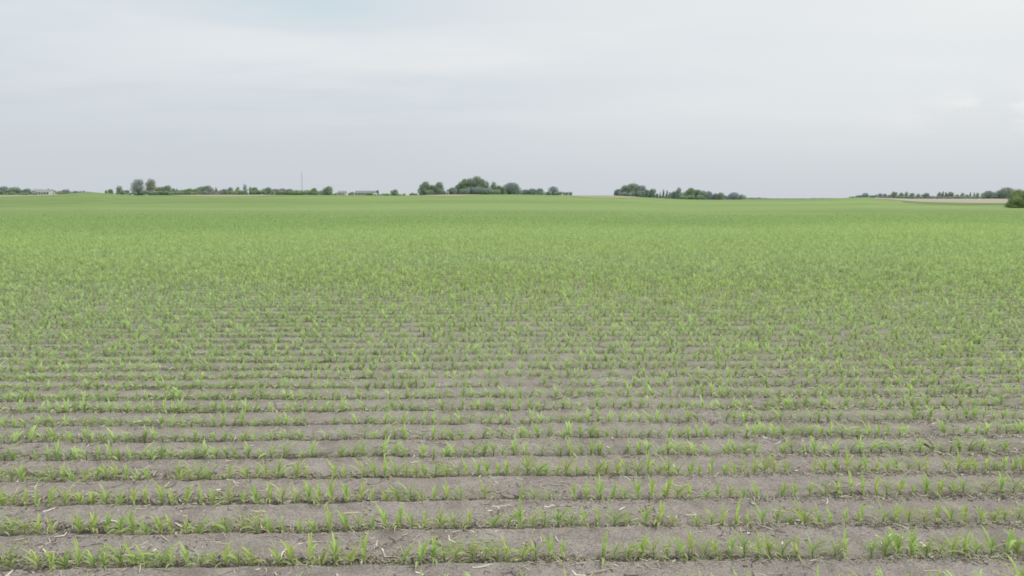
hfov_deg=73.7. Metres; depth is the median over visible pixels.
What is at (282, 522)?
corn plant
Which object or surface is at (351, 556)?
corn plant
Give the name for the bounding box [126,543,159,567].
corn plant
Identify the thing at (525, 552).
corn plant
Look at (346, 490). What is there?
corn plant
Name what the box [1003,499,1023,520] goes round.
corn plant
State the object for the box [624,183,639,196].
tree
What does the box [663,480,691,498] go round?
corn plant
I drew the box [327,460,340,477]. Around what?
corn plant
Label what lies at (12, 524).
corn plant
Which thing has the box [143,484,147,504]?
corn plant
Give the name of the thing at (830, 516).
corn plant
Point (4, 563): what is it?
corn plant
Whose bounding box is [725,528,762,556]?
corn plant
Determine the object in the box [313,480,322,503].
corn plant
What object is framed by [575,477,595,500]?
corn plant
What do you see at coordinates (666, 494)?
corn plant
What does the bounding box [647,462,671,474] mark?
corn plant
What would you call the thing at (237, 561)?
corn plant
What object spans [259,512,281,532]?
corn plant
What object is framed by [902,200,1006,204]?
grass verge
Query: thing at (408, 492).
corn plant
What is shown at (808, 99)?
sky
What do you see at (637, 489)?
corn plant
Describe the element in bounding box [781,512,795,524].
corn plant
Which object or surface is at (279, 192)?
hedge shrub
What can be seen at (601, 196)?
stubble strip
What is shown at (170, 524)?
corn plant
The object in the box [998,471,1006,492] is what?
corn plant
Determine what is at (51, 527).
corn plant
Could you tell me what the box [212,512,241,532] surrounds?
corn plant
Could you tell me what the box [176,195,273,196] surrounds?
stubble strip
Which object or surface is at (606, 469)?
corn plant
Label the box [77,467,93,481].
corn plant
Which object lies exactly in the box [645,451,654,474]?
corn plant
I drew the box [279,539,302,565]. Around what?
corn plant
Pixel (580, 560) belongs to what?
crop residue
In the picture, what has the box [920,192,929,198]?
tree
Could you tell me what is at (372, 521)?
corn plant
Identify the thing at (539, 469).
corn plant
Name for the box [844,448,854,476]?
corn plant
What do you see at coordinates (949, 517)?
corn plant
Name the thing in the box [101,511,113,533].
corn plant
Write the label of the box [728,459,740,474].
corn plant
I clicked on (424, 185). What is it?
tree
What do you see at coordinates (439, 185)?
tree
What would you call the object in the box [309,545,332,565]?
corn plant
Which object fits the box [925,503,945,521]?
corn plant
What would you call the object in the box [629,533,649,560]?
corn plant
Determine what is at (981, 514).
corn plant
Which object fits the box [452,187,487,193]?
hedge shrub
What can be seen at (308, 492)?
corn plant
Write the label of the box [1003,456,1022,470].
corn plant
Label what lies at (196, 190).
tree
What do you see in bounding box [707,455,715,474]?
corn plant
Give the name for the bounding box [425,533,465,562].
corn plant
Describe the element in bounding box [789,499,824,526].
corn plant
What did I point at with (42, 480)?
corn plant
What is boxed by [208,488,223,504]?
corn plant
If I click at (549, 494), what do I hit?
corn plant
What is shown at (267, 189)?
tree
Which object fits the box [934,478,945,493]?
corn plant
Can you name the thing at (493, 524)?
corn plant
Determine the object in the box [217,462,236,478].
corn plant
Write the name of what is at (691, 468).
corn plant
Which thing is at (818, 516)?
corn plant
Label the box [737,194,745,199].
hedge shrub
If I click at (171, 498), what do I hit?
corn plant
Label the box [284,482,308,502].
corn plant
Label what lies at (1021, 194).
bush
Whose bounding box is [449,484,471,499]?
corn plant
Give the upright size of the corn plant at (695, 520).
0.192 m
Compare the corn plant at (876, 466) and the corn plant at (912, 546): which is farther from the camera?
the corn plant at (876, 466)
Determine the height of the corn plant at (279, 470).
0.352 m
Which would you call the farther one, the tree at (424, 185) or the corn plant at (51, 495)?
the tree at (424, 185)
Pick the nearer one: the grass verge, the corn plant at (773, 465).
the corn plant at (773, 465)
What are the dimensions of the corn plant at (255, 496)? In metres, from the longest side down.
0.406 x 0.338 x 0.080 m
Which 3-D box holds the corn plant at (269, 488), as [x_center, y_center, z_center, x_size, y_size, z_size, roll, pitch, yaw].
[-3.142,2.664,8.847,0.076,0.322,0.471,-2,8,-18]
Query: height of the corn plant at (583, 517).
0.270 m
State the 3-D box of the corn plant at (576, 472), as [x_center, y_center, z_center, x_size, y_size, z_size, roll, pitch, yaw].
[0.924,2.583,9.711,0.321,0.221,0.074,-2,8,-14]
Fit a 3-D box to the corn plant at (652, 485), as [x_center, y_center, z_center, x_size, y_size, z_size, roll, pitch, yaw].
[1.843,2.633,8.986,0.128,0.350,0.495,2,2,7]
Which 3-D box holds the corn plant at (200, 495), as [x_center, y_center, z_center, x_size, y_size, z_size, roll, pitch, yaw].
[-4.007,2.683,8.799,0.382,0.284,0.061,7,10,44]
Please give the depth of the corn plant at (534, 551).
7.44 m
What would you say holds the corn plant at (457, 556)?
on the ground
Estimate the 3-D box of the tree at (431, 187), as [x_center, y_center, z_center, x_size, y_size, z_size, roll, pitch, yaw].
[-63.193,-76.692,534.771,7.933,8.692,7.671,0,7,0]
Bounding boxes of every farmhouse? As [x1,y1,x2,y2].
[36,189,54,194]
[355,191,376,194]
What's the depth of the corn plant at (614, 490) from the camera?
8.94 m
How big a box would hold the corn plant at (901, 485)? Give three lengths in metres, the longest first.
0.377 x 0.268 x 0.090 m
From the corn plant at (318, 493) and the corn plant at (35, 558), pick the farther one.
the corn plant at (318, 493)
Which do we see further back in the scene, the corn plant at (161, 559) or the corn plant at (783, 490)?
the corn plant at (783, 490)
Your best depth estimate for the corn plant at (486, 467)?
9.63 m
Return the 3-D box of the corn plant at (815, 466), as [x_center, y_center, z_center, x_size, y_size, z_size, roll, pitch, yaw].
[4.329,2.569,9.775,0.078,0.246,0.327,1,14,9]
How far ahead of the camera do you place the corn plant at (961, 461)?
9.86 m
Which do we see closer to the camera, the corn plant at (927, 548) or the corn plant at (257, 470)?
the corn plant at (927, 548)
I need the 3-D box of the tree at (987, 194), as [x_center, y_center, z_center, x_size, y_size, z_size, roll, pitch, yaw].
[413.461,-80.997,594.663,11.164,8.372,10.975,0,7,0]
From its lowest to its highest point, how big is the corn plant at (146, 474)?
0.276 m
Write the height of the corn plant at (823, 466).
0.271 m
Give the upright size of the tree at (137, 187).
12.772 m
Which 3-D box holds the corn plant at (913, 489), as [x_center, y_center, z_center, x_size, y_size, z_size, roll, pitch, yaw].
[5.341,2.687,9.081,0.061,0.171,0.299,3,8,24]
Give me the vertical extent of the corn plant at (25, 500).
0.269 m
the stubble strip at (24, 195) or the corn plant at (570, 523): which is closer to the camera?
the corn plant at (570, 523)
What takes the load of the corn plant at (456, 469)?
on the ground
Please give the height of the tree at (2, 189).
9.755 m
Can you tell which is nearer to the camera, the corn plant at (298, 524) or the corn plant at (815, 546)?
the corn plant at (815, 546)
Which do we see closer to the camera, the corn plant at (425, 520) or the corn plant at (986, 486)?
the corn plant at (425, 520)
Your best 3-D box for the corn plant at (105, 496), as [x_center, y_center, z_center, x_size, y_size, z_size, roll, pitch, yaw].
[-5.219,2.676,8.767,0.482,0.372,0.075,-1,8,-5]
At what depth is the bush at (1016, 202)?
208.41 m
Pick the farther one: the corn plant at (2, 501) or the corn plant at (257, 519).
the corn plant at (2, 501)
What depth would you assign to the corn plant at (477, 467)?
9.69 m
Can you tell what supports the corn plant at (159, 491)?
on the ground
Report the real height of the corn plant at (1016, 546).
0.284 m
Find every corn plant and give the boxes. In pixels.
[0,463,24,481]
[0,486,14,505]
[0,487,28,505]
[0,509,14,536]
[0,511,31,535]
[0,537,30,570]
[0,549,20,569]
[9,514,42,534]
[12,462,28,481]
[20,548,58,569]
[22,488,28,505]
[26,466,53,481]
[29,513,41,535]
[33,464,66,482]
[33,487,41,506]
[38,486,57,505]
[43,547,54,569]
[44,518,57,534]
[48,546,74,572]
[51,482,80,505]
[59,466,79,481]
[61,463,65,481]
[67,508,91,533]
[70,490,95,504]
[71,536,91,568]
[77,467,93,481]
[82,547,105,568]
[83,465,105,480]
[85,490,97,504]
[87,512,98,533]
[88,482,120,504]
[98,461,118,480]
[98,544,108,569]
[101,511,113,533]
[101,538,135,566]
[108,510,132,534]
[109,460,125,480]
[110,485,129,505]
[110,505,144,538]
[120,464,134,480]
[123,541,144,566]
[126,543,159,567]
[130,486,138,504]
[131,468,148,480]
[134,521,157,534]
[136,543,181,567]
[142,467,152,480]
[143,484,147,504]
[150,514,171,534]
[151,481,173,504]
[163,488,179,505]
[165,513,176,533]
[165,546,173,568]
[168,460,190,479]
[178,460,202,480]
[178,540,192,566]
[180,484,193,504]
[180,515,198,533]
[182,461,211,479]
[184,548,213,566]
[186,516,215,534]
[197,462,224,479]
[198,482,206,504]
[205,519,224,532]
[205,548,221,565]
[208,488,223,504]
[210,479,242,506]
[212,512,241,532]
[214,538,232,568]
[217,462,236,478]
[226,545,252,565]
[227,507,263,532]
[236,489,246,504]
[237,464,256,478]
[241,505,272,533]
[241,544,267,565]
[246,482,266,503]
[254,464,260,478]
[257,460,272,478]
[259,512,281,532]
[264,457,292,478]
[266,482,272,503]
[268,542,291,566]
[270,482,290,504]
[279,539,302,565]
[280,458,310,480]
[281,516,284,532]
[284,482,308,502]
[294,518,306,533]
[301,481,318,504]
[303,515,330,533]
[304,462,311,478]
[305,532,316,565]
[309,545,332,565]
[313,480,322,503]
[322,473,337,509]
[322,503,337,533]
[324,530,343,564]
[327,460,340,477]
[335,543,360,564]
[336,509,353,531]
[339,463,351,477]
[340,481,350,502]
[345,507,371,531]
[348,480,368,501]
[349,459,380,477]
[353,530,371,564]
[364,514,375,530]
[365,456,387,477]
[370,485,375,502]
[374,502,390,527]
[380,490,394,501]
[381,456,413,476]
[383,455,392,478]
[383,484,414,501]
[392,478,423,501]
[392,503,403,530]
[393,541,415,564]
[400,463,411,477]
[402,508,422,528]
[409,462,426,477]
[414,488,428,500]
[415,536,430,569]
[417,458,432,477]
[420,459,452,477]
[423,509,429,528]
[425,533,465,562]
[426,507,453,529]
[429,536,440,564]
[431,485,439,500]
[434,462,456,476]
[436,508,468,527]
[437,543,468,562]
[442,479,453,499]
[447,458,467,475]
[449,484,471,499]
[458,533,489,562]
[461,457,469,475]
[462,510,473,529]
[470,536,498,560]
[472,457,484,476]
[476,476,495,499]
[478,513,504,527]
[481,459,491,475]
[482,539,513,561]
[495,462,500,475]
[498,510,520,527]
[501,536,511,562]
[502,459,510,475]
[507,538,532,562]
[509,497,525,528]
[511,460,523,475]
[512,452,539,475]
[519,509,542,528]
[520,483,525,499]
[524,458,550,475]
[524,487,540,499]
[525,539,546,559]
[529,505,555,527]
[538,460,552,475]
[541,487,559,500]
[541,533,562,564]
[545,461,566,475]
[546,505,572,527]
[555,457,577,476]
[558,538,566,559]
[559,508,584,526]
[567,462,585,475]
[570,480,576,499]
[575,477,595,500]
[579,505,588,527]
[585,459,588,475]
[587,459,608,474]
[591,474,608,499]
[595,506,600,526]
[598,458,617,475]
[599,502,633,526]
[601,530,607,566]
[605,542,627,558]
[607,481,617,499]
[610,458,625,475]
[614,538,642,558]
[616,485,634,498]
[617,456,638,475]
[621,509,641,524]
[626,458,650,475]
[626,478,649,499]
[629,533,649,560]
[630,532,673,560]
[635,505,656,526]
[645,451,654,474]
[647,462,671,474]
[648,475,656,499]
[652,534,683,559]
[654,502,664,526]
[656,475,673,497]
[657,454,677,474]
[662,509,679,526]
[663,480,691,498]
[666,460,692,475]
[674,537,687,560]
[685,458,696,475]
[685,482,691,498]
[685,529,699,558]
[686,529,722,558]
[689,512,703,526]
[696,463,703,474]
[696,488,714,498]
[698,508,723,524]
[705,535,729,558]
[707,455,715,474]
[708,482,720,498]
[719,504,728,525]
[720,462,731,475]
[720,481,741,496]
[721,535,735,556]
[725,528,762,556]
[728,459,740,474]
[733,496,741,524]
[736,486,752,498]
[741,454,748,473]
[744,509,754,527]
[747,455,762,472]
[747,530,769,558]
[749,480,765,499]
[751,450,775,472]
[751,500,774,523]
[760,531,781,557]
[763,504,794,523]
[764,453,788,471]
[765,533,805,557]
[770,480,792,496]
[780,459,791,471]
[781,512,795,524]
[788,534,801,560]
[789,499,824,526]
[791,481,798,496]
[796,533,829,557]
[805,480,816,495]
[806,503,832,523]
[811,479,841,495]
[812,455,819,470]
[816,456,832,472]
[817,534,850,557]
[826,506,832,522]
[827,453,842,472]
[832,475,842,495]
[835,527,848,557]
[841,507,851,523]
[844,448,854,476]
[844,455,878,471]
[848,469,853,495]
[854,502,865,523]
[859,471,869,496]
[859,534,880,558]
[862,451,871,471]
[864,530,906,556]
[866,498,905,521]
[873,473,904,494]
[874,458,884,471]
[874,476,880,495]
[878,456,901,471]
[882,526,915,555]
[886,453,904,471]
[887,475,910,494]
[891,500,924,523]
[893,502,900,522]
[899,455,917,470]
[907,452,934,470]
[907,526,925,558]
[910,536,940,555]
[911,484,916,494]
[911,508,939,522]
[912,470,944,498]
[919,536,967,556]
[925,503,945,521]
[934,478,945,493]
[935,529,972,555]
[938,455,959,470]
[940,503,966,524]
[944,477,962,494]
[948,447,973,470]
[953,476,977,492]
[956,455,976,470]
[956,503,973,522]
[961,530,971,559]
[961,530,994,554]
[967,458,983,471]
[971,524,1007,555]
[972,476,1000,492]
[975,505,988,522]
[982,454,1005,470]
[984,455,990,470]
[984,506,1002,521]
[989,504,1019,521]
[993,553,1023,575]
[994,472,1023,492]
[997,455,1008,469]
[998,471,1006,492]
[1001,528,1016,554]
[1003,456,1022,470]
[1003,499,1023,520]
[1003,529,1023,553]
[1016,453,1023,470]
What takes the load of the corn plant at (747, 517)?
on the ground
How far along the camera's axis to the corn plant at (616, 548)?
7.44 m
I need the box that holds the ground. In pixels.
[0,192,1023,575]
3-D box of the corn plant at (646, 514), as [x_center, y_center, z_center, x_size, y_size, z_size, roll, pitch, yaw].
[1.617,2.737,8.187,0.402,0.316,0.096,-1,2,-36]
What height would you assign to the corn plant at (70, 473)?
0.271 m
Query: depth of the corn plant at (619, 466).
9.73 m
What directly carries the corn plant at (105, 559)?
on the ground
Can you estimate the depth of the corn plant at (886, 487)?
9.07 m
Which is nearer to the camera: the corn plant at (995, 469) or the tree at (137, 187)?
the corn plant at (995, 469)
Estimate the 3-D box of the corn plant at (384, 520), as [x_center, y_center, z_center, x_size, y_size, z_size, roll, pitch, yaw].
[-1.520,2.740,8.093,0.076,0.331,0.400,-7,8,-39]
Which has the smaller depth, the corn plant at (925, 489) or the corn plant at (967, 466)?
the corn plant at (925, 489)
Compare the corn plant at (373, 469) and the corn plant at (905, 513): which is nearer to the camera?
the corn plant at (905, 513)
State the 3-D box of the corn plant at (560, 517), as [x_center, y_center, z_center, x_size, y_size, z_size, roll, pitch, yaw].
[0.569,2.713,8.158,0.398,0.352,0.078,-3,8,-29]
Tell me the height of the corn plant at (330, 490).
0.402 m
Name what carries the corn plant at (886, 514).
on the ground
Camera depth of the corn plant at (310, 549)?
7.39 m
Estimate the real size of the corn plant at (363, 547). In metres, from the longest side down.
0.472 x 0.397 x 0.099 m
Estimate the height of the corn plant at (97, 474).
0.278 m
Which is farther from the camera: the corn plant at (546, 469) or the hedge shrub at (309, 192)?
the hedge shrub at (309, 192)
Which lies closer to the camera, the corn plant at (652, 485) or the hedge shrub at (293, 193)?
the corn plant at (652, 485)
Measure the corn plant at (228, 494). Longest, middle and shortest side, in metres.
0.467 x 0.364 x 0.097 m
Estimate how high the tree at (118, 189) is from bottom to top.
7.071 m
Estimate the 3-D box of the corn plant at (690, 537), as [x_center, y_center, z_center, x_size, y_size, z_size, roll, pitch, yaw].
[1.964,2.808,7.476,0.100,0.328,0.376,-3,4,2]
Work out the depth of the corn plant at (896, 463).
9.84 m
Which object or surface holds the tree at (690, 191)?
on the ground
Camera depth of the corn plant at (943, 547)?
7.50 m
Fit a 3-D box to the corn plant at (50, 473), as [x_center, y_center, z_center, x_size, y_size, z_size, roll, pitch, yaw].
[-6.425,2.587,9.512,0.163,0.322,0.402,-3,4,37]
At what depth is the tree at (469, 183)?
531.80 m
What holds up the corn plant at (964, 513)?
on the ground
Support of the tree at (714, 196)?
on the ground
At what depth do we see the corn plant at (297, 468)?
9.59 m
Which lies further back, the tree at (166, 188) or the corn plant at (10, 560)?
the tree at (166, 188)
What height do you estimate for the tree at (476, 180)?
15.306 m
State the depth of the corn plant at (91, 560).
7.29 m
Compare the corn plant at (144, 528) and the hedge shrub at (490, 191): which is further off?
the hedge shrub at (490, 191)
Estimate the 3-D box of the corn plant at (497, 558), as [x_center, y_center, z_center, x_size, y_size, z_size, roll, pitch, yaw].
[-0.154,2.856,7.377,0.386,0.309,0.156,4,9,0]
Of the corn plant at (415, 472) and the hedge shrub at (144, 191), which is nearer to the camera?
the corn plant at (415, 472)
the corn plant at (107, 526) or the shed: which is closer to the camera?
the corn plant at (107, 526)
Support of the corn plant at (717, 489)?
on the ground
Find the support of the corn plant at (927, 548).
on the ground
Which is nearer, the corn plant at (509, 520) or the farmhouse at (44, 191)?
the corn plant at (509, 520)
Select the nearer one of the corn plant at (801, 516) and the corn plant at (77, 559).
the corn plant at (77, 559)
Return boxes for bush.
[1004,188,1022,206]
[1006,190,1023,206]
[1007,196,1023,207]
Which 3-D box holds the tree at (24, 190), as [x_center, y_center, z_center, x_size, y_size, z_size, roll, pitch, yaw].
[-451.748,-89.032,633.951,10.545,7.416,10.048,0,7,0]
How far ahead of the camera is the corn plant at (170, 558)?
7.28 m
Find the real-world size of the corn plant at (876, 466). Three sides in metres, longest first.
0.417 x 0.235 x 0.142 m
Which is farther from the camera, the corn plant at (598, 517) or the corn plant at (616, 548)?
the corn plant at (598, 517)
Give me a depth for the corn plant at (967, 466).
9.83 m
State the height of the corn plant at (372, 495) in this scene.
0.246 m
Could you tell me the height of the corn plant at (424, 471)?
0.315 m
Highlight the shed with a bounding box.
[337,191,346,194]
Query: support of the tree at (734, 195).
on the ground
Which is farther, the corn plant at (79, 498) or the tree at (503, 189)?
the tree at (503, 189)
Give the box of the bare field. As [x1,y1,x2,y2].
[875,198,1007,202]
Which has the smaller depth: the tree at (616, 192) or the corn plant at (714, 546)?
the corn plant at (714, 546)
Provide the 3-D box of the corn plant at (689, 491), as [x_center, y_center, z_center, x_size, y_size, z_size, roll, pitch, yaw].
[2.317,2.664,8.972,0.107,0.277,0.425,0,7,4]
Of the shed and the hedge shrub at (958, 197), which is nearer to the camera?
the hedge shrub at (958, 197)
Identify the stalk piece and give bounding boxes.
[587,569,605,574]
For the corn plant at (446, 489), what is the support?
on the ground
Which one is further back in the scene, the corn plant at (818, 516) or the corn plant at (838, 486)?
the corn plant at (838, 486)
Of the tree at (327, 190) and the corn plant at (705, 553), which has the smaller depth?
the corn plant at (705, 553)
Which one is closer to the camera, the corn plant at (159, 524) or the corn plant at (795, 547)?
the corn plant at (795, 547)
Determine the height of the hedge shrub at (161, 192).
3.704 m
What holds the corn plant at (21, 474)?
on the ground
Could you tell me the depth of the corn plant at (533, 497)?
8.95 m
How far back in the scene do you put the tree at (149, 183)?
493.70 m
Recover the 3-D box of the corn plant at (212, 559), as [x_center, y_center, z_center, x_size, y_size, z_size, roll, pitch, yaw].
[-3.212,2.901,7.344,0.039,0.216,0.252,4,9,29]
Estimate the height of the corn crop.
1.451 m
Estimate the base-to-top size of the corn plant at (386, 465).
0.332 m
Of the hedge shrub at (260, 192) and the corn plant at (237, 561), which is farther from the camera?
the hedge shrub at (260, 192)
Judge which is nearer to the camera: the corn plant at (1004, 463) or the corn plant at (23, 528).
the corn plant at (23, 528)
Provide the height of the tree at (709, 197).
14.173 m
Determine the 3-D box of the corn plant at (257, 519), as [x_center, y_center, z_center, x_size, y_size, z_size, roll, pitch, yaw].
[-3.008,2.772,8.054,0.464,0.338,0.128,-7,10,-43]
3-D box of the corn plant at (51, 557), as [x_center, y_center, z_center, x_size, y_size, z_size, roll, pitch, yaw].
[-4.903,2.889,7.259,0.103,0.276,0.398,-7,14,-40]
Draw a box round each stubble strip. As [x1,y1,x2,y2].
[0,194,57,196]
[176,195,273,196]
[424,194,478,195]
[571,195,638,197]
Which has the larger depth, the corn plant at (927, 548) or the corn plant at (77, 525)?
the corn plant at (77, 525)
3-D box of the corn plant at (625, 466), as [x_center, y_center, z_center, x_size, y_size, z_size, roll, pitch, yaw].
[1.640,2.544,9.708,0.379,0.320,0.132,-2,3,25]
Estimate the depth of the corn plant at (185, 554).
7.32 m
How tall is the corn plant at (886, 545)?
0.355 m
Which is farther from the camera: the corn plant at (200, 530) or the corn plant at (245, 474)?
the corn plant at (245, 474)
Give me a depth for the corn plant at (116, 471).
9.51 m
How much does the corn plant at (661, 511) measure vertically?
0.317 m
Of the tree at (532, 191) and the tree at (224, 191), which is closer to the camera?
the tree at (224, 191)
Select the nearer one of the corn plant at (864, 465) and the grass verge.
the corn plant at (864, 465)
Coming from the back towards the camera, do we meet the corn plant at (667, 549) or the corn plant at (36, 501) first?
the corn plant at (36, 501)
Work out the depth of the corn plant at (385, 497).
8.89 m
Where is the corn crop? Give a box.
[0,210,1023,575]
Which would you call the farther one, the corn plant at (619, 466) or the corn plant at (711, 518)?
the corn plant at (619, 466)
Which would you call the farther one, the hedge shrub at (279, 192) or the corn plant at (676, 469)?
the hedge shrub at (279, 192)
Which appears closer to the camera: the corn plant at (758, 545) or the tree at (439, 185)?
the corn plant at (758, 545)
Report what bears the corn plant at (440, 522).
on the ground
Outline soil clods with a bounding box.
[0,343,1023,575]
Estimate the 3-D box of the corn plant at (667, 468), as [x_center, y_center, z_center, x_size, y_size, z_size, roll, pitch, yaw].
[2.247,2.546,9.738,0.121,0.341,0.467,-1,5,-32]
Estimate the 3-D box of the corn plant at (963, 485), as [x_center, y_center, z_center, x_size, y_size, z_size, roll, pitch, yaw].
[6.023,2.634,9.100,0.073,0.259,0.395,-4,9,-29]
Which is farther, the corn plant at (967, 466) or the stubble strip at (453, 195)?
the stubble strip at (453, 195)
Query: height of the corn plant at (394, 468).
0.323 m
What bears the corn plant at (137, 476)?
on the ground
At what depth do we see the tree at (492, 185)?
533.22 m
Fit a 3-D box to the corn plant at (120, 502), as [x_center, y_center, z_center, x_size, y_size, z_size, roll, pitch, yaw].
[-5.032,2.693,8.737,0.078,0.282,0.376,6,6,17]
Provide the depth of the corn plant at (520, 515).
8.18 m
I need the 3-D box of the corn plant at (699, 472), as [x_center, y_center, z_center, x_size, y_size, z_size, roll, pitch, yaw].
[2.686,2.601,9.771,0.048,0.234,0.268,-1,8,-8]
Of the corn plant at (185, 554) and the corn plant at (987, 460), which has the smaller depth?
the corn plant at (185, 554)
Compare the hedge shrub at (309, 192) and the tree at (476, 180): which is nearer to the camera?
the tree at (476, 180)
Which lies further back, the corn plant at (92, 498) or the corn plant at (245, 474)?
the corn plant at (245, 474)
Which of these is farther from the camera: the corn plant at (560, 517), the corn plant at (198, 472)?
the corn plant at (198, 472)
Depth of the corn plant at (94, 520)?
8.03 m
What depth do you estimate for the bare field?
350.16 m
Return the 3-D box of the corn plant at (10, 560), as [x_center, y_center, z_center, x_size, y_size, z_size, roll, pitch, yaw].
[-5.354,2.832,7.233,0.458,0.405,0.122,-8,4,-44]
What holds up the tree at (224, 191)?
on the ground
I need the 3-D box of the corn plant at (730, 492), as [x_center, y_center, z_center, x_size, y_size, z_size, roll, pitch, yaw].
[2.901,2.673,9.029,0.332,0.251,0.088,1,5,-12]
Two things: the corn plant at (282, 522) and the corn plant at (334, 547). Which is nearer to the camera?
the corn plant at (334, 547)
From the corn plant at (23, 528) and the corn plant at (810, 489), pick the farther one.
the corn plant at (810, 489)
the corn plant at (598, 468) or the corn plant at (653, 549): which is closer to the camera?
the corn plant at (653, 549)
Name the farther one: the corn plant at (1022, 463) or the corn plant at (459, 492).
the corn plant at (1022, 463)
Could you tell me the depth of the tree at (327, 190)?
552.76 m
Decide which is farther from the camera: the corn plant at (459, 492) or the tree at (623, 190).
the tree at (623, 190)
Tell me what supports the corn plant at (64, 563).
on the ground
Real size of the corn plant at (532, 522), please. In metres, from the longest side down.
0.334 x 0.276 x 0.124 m
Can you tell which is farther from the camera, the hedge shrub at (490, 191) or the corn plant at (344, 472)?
the hedge shrub at (490, 191)
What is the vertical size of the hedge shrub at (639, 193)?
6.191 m
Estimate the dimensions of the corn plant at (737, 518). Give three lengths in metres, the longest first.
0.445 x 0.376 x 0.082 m
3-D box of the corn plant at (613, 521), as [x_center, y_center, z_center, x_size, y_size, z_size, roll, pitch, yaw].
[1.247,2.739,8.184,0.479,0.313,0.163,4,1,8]
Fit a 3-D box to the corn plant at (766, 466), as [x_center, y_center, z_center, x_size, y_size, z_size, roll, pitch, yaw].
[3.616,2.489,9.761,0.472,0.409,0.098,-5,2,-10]
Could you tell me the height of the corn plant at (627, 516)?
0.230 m
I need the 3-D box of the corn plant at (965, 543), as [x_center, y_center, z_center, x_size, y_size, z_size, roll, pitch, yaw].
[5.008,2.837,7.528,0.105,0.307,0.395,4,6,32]
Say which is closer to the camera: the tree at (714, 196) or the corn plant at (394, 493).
the corn plant at (394, 493)
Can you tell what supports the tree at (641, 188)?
on the ground
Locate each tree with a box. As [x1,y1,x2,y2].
[0,186,8,194]
[5,187,18,194]
[18,188,30,193]
[116,185,122,194]
[130,178,144,194]
[143,178,156,194]
[160,185,173,194]
[191,189,200,194]
[199,186,211,194]
[219,189,226,194]
[262,187,271,194]
[321,186,332,194]
[390,189,398,195]
[417,181,429,194]
[427,185,434,194]
[433,182,444,194]
[452,185,463,193]
[458,179,467,193]
[466,178,474,193]
[469,176,482,193]
[479,179,485,193]
[489,182,496,189]
[500,187,506,193]
[501,182,520,193]
[526,188,536,194]
[535,188,543,194]
[547,187,558,194]
[614,189,620,195]
[620,185,628,195]
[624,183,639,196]
[634,184,646,196]
[648,188,655,197]
[670,191,676,198]
[675,188,682,198]
[683,187,695,198]
[697,191,706,199]
[706,191,712,199]
[710,193,717,199]
[717,192,723,199]
[727,192,739,199]
[891,191,897,197]
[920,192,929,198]
[947,192,954,198]
[980,191,993,198]
[995,187,1014,198]
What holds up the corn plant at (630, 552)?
on the ground
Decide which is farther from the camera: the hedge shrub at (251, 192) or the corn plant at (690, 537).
the hedge shrub at (251, 192)
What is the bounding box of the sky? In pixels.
[0,0,1023,198]
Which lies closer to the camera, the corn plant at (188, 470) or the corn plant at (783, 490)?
the corn plant at (783, 490)
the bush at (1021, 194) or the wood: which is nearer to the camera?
the bush at (1021, 194)
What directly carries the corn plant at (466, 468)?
on the ground
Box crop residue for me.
[0,232,1023,575]
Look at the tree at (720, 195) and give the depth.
889.15 m
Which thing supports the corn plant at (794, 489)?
on the ground
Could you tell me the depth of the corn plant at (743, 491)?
9.03 m
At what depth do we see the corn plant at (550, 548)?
7.43 m
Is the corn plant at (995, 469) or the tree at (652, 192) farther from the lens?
the tree at (652, 192)
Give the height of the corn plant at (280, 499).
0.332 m
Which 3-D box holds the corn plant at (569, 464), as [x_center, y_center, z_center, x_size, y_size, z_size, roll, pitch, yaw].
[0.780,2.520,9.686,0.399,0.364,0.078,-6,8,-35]
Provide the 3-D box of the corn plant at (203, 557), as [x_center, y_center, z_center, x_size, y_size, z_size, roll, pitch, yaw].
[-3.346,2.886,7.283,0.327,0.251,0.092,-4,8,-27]
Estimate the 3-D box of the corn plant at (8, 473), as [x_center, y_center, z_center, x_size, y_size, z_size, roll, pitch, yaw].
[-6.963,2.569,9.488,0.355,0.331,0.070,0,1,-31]
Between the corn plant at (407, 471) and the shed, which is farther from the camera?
the shed
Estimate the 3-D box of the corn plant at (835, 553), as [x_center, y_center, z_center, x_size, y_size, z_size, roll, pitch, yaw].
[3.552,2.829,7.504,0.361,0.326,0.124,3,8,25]
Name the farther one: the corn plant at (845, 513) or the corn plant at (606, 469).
the corn plant at (606, 469)
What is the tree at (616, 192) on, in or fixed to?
on the ground
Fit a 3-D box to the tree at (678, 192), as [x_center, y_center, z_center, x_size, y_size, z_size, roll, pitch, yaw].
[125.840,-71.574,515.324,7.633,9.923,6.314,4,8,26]
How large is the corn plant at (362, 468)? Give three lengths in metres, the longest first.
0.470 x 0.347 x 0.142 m
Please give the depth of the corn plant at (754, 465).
9.75 m
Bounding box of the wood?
[746,197,835,198]
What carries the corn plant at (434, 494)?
on the ground
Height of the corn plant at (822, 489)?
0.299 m
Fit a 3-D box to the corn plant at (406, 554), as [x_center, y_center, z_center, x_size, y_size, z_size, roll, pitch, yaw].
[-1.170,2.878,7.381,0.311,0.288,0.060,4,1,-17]
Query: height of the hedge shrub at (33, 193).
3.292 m
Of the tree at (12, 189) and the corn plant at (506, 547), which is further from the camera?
the tree at (12, 189)
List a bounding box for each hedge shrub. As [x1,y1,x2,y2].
[14,192,36,194]
[141,190,155,194]
[148,190,171,194]
[182,191,197,194]
[200,190,222,194]
[226,191,244,194]
[240,190,256,194]
[256,190,266,194]
[269,191,288,194]
[287,191,303,194]
[298,191,317,194]
[425,188,445,194]
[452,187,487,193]
[482,188,500,193]
[538,191,551,194]
[618,191,645,196]
[679,195,704,199]
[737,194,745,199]
[875,196,914,198]
[910,196,943,198]
[936,196,980,198]
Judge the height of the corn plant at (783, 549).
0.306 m

